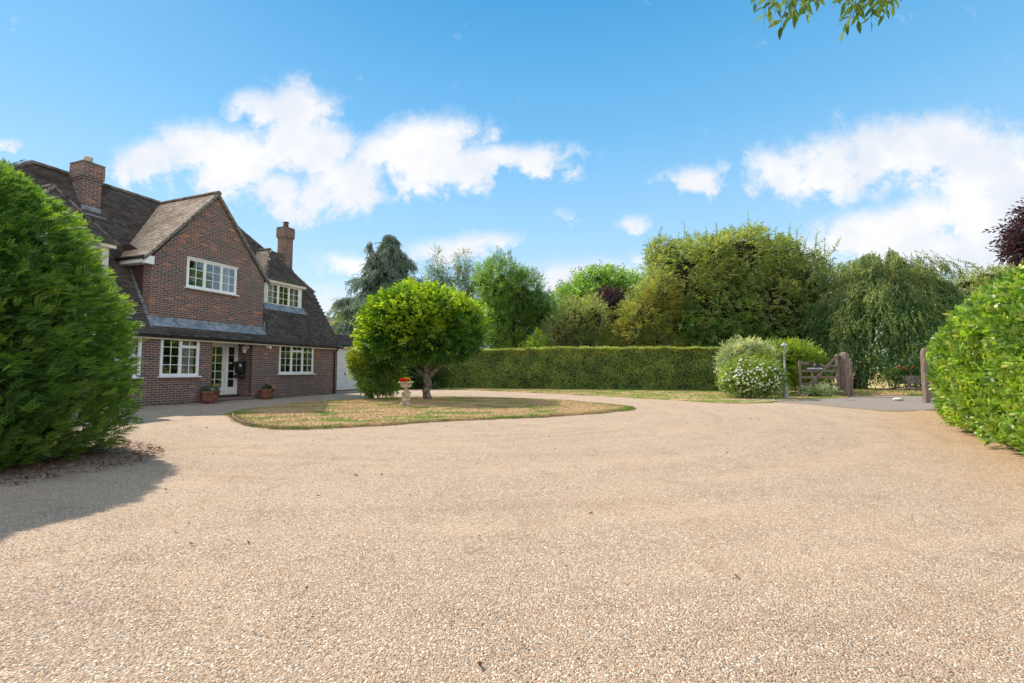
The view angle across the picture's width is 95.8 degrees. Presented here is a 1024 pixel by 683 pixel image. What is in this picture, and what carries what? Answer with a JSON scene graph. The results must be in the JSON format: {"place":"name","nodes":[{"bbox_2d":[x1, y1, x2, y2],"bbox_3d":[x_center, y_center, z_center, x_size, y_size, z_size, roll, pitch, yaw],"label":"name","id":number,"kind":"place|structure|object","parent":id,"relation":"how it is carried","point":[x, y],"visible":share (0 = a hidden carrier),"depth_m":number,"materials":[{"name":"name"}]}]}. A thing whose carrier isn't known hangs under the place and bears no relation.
{"place":"outdoors","nodes":[
{"label":"outdoors","id":0,"kind":"place"},
{"bbox_2d":[0,440,163,485],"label":"needle litter","id":1,"kind":"object","parent":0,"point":[19,470],"visible":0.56,"depth_m":5.51,"materials":[{"name":"brown plant"}]},
{"bbox_2d":[8,156,343,407],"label":"house","id":2,"kind":"structure","parent":0,"point":[208,285],"depth_m":16.73,"materials":[{"name":"brick"}]},
{"bbox_2d":[111,338,142,378],"bbox_3d":[-11.783,0.412,13.679,0.301,1.385,1.530,-1,-4,21],"label":"window","id":3,"kind":"structure","parent":2,"relation":"in","point":[137,354],"depth_m":14.26,"materials":[{"name":"white paint"}]},
{"bbox_2d":[157,339,201,377],"bbox_3d":[-11.116,0.514,15.450,0.301,1.365,1.380,-1,-4,21],"label":"window","id":4,"kind":"structure","parent":2,"relation":"in","point":[185,351],"depth_m":15.68,"materials":[{"name":"white paint"}]},
{"bbox_2d":[184,256,238,295],"bbox_3d":[-10.895,-2.326,16.784,0.301,1.100,2.000,-1,-4,21],"label":"window","id":5,"kind":"structure","parent":2,"relation":"in","point":[227,269],"depth_m":16.85,"materials":[{"name":"white paint"}]},
{"bbox_2d":[211,344,224,394],"bbox_3d":[-11.213,1.046,17.255,0.045,1.910,1.010,-1,-4,21],"label":"door","id":6,"kind":"structure","parent":2,"relation":"in","point":[221,389],"depth_m":17.63,"materials":[{"name":"white paint"}]},
{"bbox_2d":[232,361,245,377],"bbox_3d":[-10.625,1.082,18.032,0.480,0.675,0.240,-1,-4,21],"label":"letterbox","id":7,"kind":"object","parent":2,"relation":"attached to","point":[239,366],"visible":1,"depth_m":17.98,"materials":[{"name":"black plastic"}]},
{"bbox_2d":[277,346,313,374],"bbox_3d":[-9.374,0.764,20.073,0.301,1.345,2.000,-1,-4,21],"label":"window","id":8,"kind":"structure","parent":2,"relation":"in","point":[308,350],"depth_m":20.24,"materials":[{"name":"white paint"}]},
{"bbox_2d":[335,334,386,390],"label":"garage","id":9,"kind":"structure","parent":0,"point":[345,342],"depth_m":25.83,"materials":[{"name":"brick"}]},
{"bbox_2d":[337,349,361,389],"bbox_3d":[-9.133,1.590,26.462,0.030,2.270,2.660,-1,-4,21],"label":"door","id":10,"kind":"structure","parent":9,"relation":"in","point":[341,368],"depth_m":25.72,"materials":[{"name":"white wood"}]},
{"bbox_2d":[225,396,636,429],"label":"lawn","id":11,"kind":"structure","parent":0,"point":[387,416],"depth_m":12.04,"materials":[{"name":"green plant"}]},
{"bbox_2d":[232,413,254,425],"bbox_3d":[-6.048,1.728,10.273,0.154,0.060,3.066,3,-5,-38],"label":"lawn edging","id":12,"kind":"object","parent":11,"relation":"on","point":[244,422],"visible":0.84,"depth_m":9.61,"materials":[{"name":"beige stone"}]},
{"bbox_2d":[344,342,410,398],"bbox_3d":[-5.272,1.062,18.263,2.568,2.683,2.557,0,-4,0],"label":"shrub","id":13,"kind":"object","parent":11,"relation":"on","point":[378,379],"visible":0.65,"depth_m":17.68,"materials":[{"name":"green plant"}]},
{"bbox_2d":[398,382,413,405],"bbox_3d":[-3.270,1.614,14.277,0.480,0.732,0.480,1,-4,-14],"label":"stone urn","id":14,"kind":"object","parent":11,"relation":"on","point":[405,393],"visible":0.98,"depth_m":14.14,"materials":[{"name":"stone"}]},
{"bbox_2d":[398,377,411,384],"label":"red flowers","id":15,"kind":"object","parent":14,"relation":"in","point":[405,379],"visible":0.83,"depth_m":14.16,"materials":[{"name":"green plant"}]},
{"bbox_2d":[348,276,492,398],"bbox_3d":[-3.378,-0.118,17.890,5.478,4.764,5.420,0,-4,0],"label":"lawn tree","id":16,"kind":"object","parent":11,"relation":"on","point":[402,323],"visible":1,"depth_m":16.57,"materials":[{"name":"green plant"}]},
{"bbox_2d":[0,389,1023,682],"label":"gravel drive","id":17,"kind":"structure","parent":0,"point":[678,431],"depth_m":2.95,"materials":[{"name":"beige gravel"}]},
{"bbox_2d":[0,158,148,470],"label":"conifer bush","id":18,"kind":"object","parent":17,"relation":"on","point":[44,338],"visible":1,"depth_m":5.56,"materials":[{"name":"green plant"}]},
{"bbox_2d":[199,384,220,402],"bbox_3d":[-10.413,1.778,15.941,0.635,0.653,0.664,-3,-4,36],"label":"planter","id":19,"kind":"object","parent":17,"relation":"on","point":[210,396],"visible":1,"depth_m":15.77,"materials":[{"name":"ceramic"}]},
{"bbox_2d":[258,384,274,398],"bbox_3d":[-9.617,1.945,18.122,0.550,0.594,0.574,1,-4,-19],"label":"planter","id":20,"kind":"object","parent":17,"relation":"on","point":[265,393],"visible":1,"depth_m":17.93,"materials":[{"name":"ceramic"}]},
{"bbox_2d":[165,412,904,666],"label":"fallen leaves","id":21,"kind":"object","parent":17,"relation":"on","point":[479,662],"visible":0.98,"depth_m":3.05,"materials":[{"name":"brown plant"}]},
{"bbox_2d":[924,264,1023,454],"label":"laurel hedge","id":22,"kind":"object","parent":17,"relation":"on","point":[974,360],"visible":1,"depth_m":6.43,"materials":[{"name":"green plant"}]},
{"bbox_2d":[0,0,1023,368],"label":"sky","id":23,"kind":"structure","parent":0,"point":[558,135],"materials":[{"name":"blue"}]},
{"bbox_2d":[432,387,848,403],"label":"grass verge","id":24,"kind":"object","parent":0,"point":[679,399],"depth_m":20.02,"materials":[{"name":"green plant"}]},
{"bbox_2d":[417,345,734,390],"bbox_3d":[2.715,1.602,27.904,20.224,2.708,1.955,-1,-4,14],"label":"clipped hedge","id":25,"kind":"object","parent":24,"relation":"on","point":[661,367],"visible":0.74,"depth_m":26.73,"materials":[{"name":"green plant"}]},
{"bbox_2d":[712,334,782,390],"bbox_3d":[10.617,1.071,21.113,2.991,2.895,2.621,0,-4,0],"label":"dogwood","id":26,"kind":"object","parent":24,"relation":"on","point":[728,352],"visible":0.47,"depth_m":20.72,"materials":[{"name":"green plant"}]},
{"bbox_2d":[715,352,791,397],"bbox_3d":[9.517,1.411,18.460,3.034,1.973,2.264,0,-4,0],"label":"blossom bush","id":27,"kind":"object","parent":24,"relation":"on","point":[746,380],"visible":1,"depth_m":17.99,"materials":[{"name":"green plant"}]},
{"bbox_2d":[746,348,779,393],"bbox_3d":[10.859,1.426,20.172,1.666,2.307,1.417,0,-4,0],"label":"golden shrub","id":28,"kind":"object","parent":24,"relation":"on","point":[763,354],"visible":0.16,"depth_m":20.04,"materials":[{"name":"green plant"}]},
{"bbox_2d":[717,398,817,401],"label":"fallen petals","id":29,"kind":"object","parent":24,"relation":"on","point":[766,399],"visible":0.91,"depth_m":16.90,"materials":[{"name":"plant"}]},
{"bbox_2d":[780,342,789,397],"bbox_3d":[10.950,1.143,18.565,0.310,2.250,0.268,0,-4,0],"label":"lamp post","id":30,"kind":"object","parent":24,"relation":"on","point":[785,394],"visible":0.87,"depth_m":18.53,"materials":[{"name":"grey metal"}]},
{"bbox_2d":[795,381,844,395],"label":"hosta","id":31,"kind":"object","parent":24,"relation":"on","point":[821,389],"visible":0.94,"depth_m":19.52,"materials":[{"name":"green plant"}]},
{"bbox_2d":[839,352,850,395],"bbox_3d":[14.264,1.397,19.816,0.340,1.900,0.330,2,-4,-26],"label":"gate post","id":32,"kind":"object","parent":24,"relation":"on","point":[844,370],"visible":0.88,"depth_m":19.75,"materials":[{"name":"brown wood"}]},
{"bbox_2d":[798,354,841,393],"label":"gate","id":33,"kind":"structure","parent":32,"relation":"attached to","point":[821,372],"depth_m":20.04,"materials":[{"name":"brown wood"}]},
{"bbox_2d":[807,362,821,369],"bbox_3d":[13.150,1.060,20.116,0.594,0.350,0.038,-1,-4,15],"label":"name sign","id":34,"kind":"object","parent":33,"relation":"attached to","point":[813,366],"visible":1,"depth_m":20.10,"materials":[{"name":"black plastic"}]},
{"bbox_2d":[750,0,901,42],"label":"ash bough","id":35,"kind":"object","parent":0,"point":[858,8],"visible":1,"depth_m":3.52,"materials":[{"name":"green plant"}]},
{"bbox_2d":[776,373,934,390],"bbox_3d":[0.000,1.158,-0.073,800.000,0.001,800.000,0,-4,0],"label":"ground","id":36,"kind":"structure","parent":0,"point":[878,386],"depth_m":36.07,"materials":[{"name":"beige soil"}]},
{"bbox_2d":[328,312,341,326],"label":"neighbour house","id":37,"kind":"structure","parent":36,"relation":"on","point":[331,320],"depth_m":62.20,"materials":[{"name":"brick"}]},
{"bbox_2d":[329,311,351,333],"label":"tree","id":38,"kind":"object","parent":36,"relation":"on","point":[335,320],"visible":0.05,"depth_m":43.33,"materials":[{"name":"green plant"}]},
{"bbox_2d":[324,234,433,339],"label":"cedar","id":39,"kind":"object","parent":36,"relation":"on","point":[388,261],"visible":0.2,"depth_m":43.91,"materials":[{"name":"green plant"}]},
{"bbox_2d":[398,362,452,388],"bbox_3d":[-6.121,1.734,28.468,4.963,3.320,2.911,0,-4,0],"label":"laurel bush","id":40,"kind":"object","parent":36,"relation":"on","point":[415,376],"visible":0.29,"depth_m":27.99,"materials":[{"name":"green plant"}]},
{"bbox_2d":[420,243,483,303],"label":"birch","id":41,"kind":"object","parent":36,"relation":"on","point":[448,280],"visible":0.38,"depth_m":48.21,"materials":[{"name":"green plant"}]},
{"bbox_2d":[496,338,520,348],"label":"scrub","id":42,"kind":"object","parent":36,"relation":"on","point":[507,346],"visible":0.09,"depth_m":32.14,"materials":[{"name":"green plant"}]},
{"bbox_2d":[470,246,559,349],"bbox_3d":[-0.007,-1.886,34.225,7.025,10.296,6.706,1,-4,-22],"label":"broadleaf tree","id":43,"kind":"object","parent":36,"relation":"on","point":[518,300],"visible":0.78,"depth_m":32.92,"materials":[{"name":"green plant"}]},
{"bbox_2d":[519,326,554,350],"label":"scrub","id":44,"kind":"object","parent":36,"relation":"on","point":[536,344],"visible":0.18,"depth_m":29.81,"materials":[{"name":"green plant"}]},
{"bbox_2d":[544,328,568,346],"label":"scrub","id":45,"kind":"object","parent":36,"relation":"on","point":[555,339],"visible":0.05,"depth_m":30.32,"materials":[{"name":"green plant"}]},
{"bbox_2d":[536,290,613,346],"bbox_3d":[4.356,-0.410,31.081,5.538,6.445,4.551,0,-4,0],"label":"olive shrub","id":46,"kind":"object","parent":36,"relation":"on","point":[572,319],"visible":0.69,"depth_m":30.50,"materials":[{"name":"green plant"}]},
{"bbox_2d":[568,322,595,346],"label":"scrub","id":47,"kind":"object","parent":36,"relation":"on","point":[584,336],"visible":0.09,"depth_m":30.41,"materials":[{"name":"green plant"}]},
{"bbox_2d":[551,259,645,343],"bbox_3d":[8.264,-1.704,40.112,11.012,10.662,7.670,0,-4,0],"label":"hazel tree","id":48,"kind":"object","parent":36,"relation":"on","point":[580,286],"visible":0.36,"depth_m":39.04,"materials":[{"name":"green plant"}]},
{"bbox_2d":[597,321,621,346],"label":"scrub","id":49,"kind":"object","parent":36,"relation":"on","point":[609,343],"visible":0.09,"depth_m":31.05,"materials":[{"name":"green plant"}]},
{"bbox_2d":[588,285,634,345],"bbox_3d":[7.178,-0.493,33.096,3.685,7.349,3.478,0,-4,0],"label":"purple tree","id":50,"kind":"object","parent":36,"relation":"on","point":[608,297],"visible":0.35,"depth_m":32.72,"materials":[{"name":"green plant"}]},
{"bbox_2d":[607,262,689,347],"bbox_3d":[8.584,-1.065,29.212,5.127,7.665,4.392,0,-4,0],"label":"yellow shrub","id":51,"kind":"object","parent":36,"relation":"on","point":[645,326],"visible":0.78,"depth_m":28.46,"materials":[{"name":"green plant"}]},
{"bbox_2d":[490,319,925,377],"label":"distant trees","id":52,"kind":"object","parent":36,"relation":"on","point":[880,338],"depth_m":71.52,"materials":[{"name":"green plant"}]},
{"bbox_2d":[635,210,854,351],"bbox_3d":[15.509,-2.950,31.109,15.193,12.075,7.974,0,-4,0],"label":"tangled tree","id":53,"kind":"object","parent":36,"relation":"on","point":[731,285],"visible":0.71,"depth_m":29.31,"materials":[{"name":"green plant"}]},
{"bbox_2d":[744,336,830,391],"bbox_3d":[13.358,1.157,22.340,4.582,2.864,2.801,1,-4,-17],"label":"dogwood","id":54,"kind":"object","parent":36,"relation":"on","point":[796,351],"visible":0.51,"depth_m":21.81,"materials":[{"name":"green plant"}]},
{"bbox_2d":[849,358,853,395],"bbox_3d":[14.950,1.558,20.392,0.090,1.650,0.090,0,-4,0],"label":"gate post","id":55,"kind":"object","parent":36,"relation":"on","point":[851,375],"visible":0.88,"depth_m":20.36,"materials":[{"name":"brown wood"}]},
{"bbox_2d":[787,247,983,390],"bbox_3d":[21.596,-1.270,26.514,10.580,8.330,8.721,0,-4,0],"label":"weeping tree","id":56,"kind":"object","parent":36,"relation":"on","point":[868,295],"visible":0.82,"depth_m":24.95,"materials":[{"name":"green plant"}]},
{"bbox_2d":[945,259,1023,298],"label":"acacia tree","id":57,"kind":"object","parent":36,"relation":"on","point":[973,284],"visible":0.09,"depth_m":39.90,"materials":[{"name":"green plant"}]},
{"bbox_2d":[982,197,1023,269],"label":"copper beech","id":58,"kind":"object","parent":36,"relation":"on","point":[1013,251],"visible":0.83,"depth_m":52.20,"materials":[{"name":"purple plant"}]},
{"bbox_2d":[777,396,935,411],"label":"driveway","id":59,"kind":"structure","parent":0,"point":[907,403],"depth_m":16.04,"materials":[{"name":"grey asphalt"}]},
{"bbox_2d":[920,349,930,402],"bbox_3d":[14.350,1.176,16.058,0.160,1.870,0.160,0,-4,0],"label":"gate post","id":60,"kind":"object","parent":59,"relation":"on","point":[926,396],"visible":0.89,"depth_m":16.00,"materials":[{"name":"brown wood"}]},
{"bbox_2d":[780,388,934,396],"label":"road verge","id":61,"kind":"structure","parent":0,"point":[872,394],"depth_m":20.36,"materials":[{"name":"green plant"}]},
{"bbox_2d":[883,376,921,390],"bbox_3d":[19.608,2.097,22.916,2.040,0.808,0.800,1,-4,-8],"label":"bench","id":62,"kind":"object","parent":61,"relation":"on","point":[907,380],"visible":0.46,"depth_m":22.62,"materials":[{"name":"wood"}]},
{"bbox_2d":[880,362,919,388],"bbox_3d":[19.368,1.729,23.038,1.922,1.393,1.275,0,-4,0],"label":"rose bush","id":63,"kind":"object","parent":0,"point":[894,374],"visible":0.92,"depth_m":22.84,"materials":[{"name":"green plant"}]}
]}

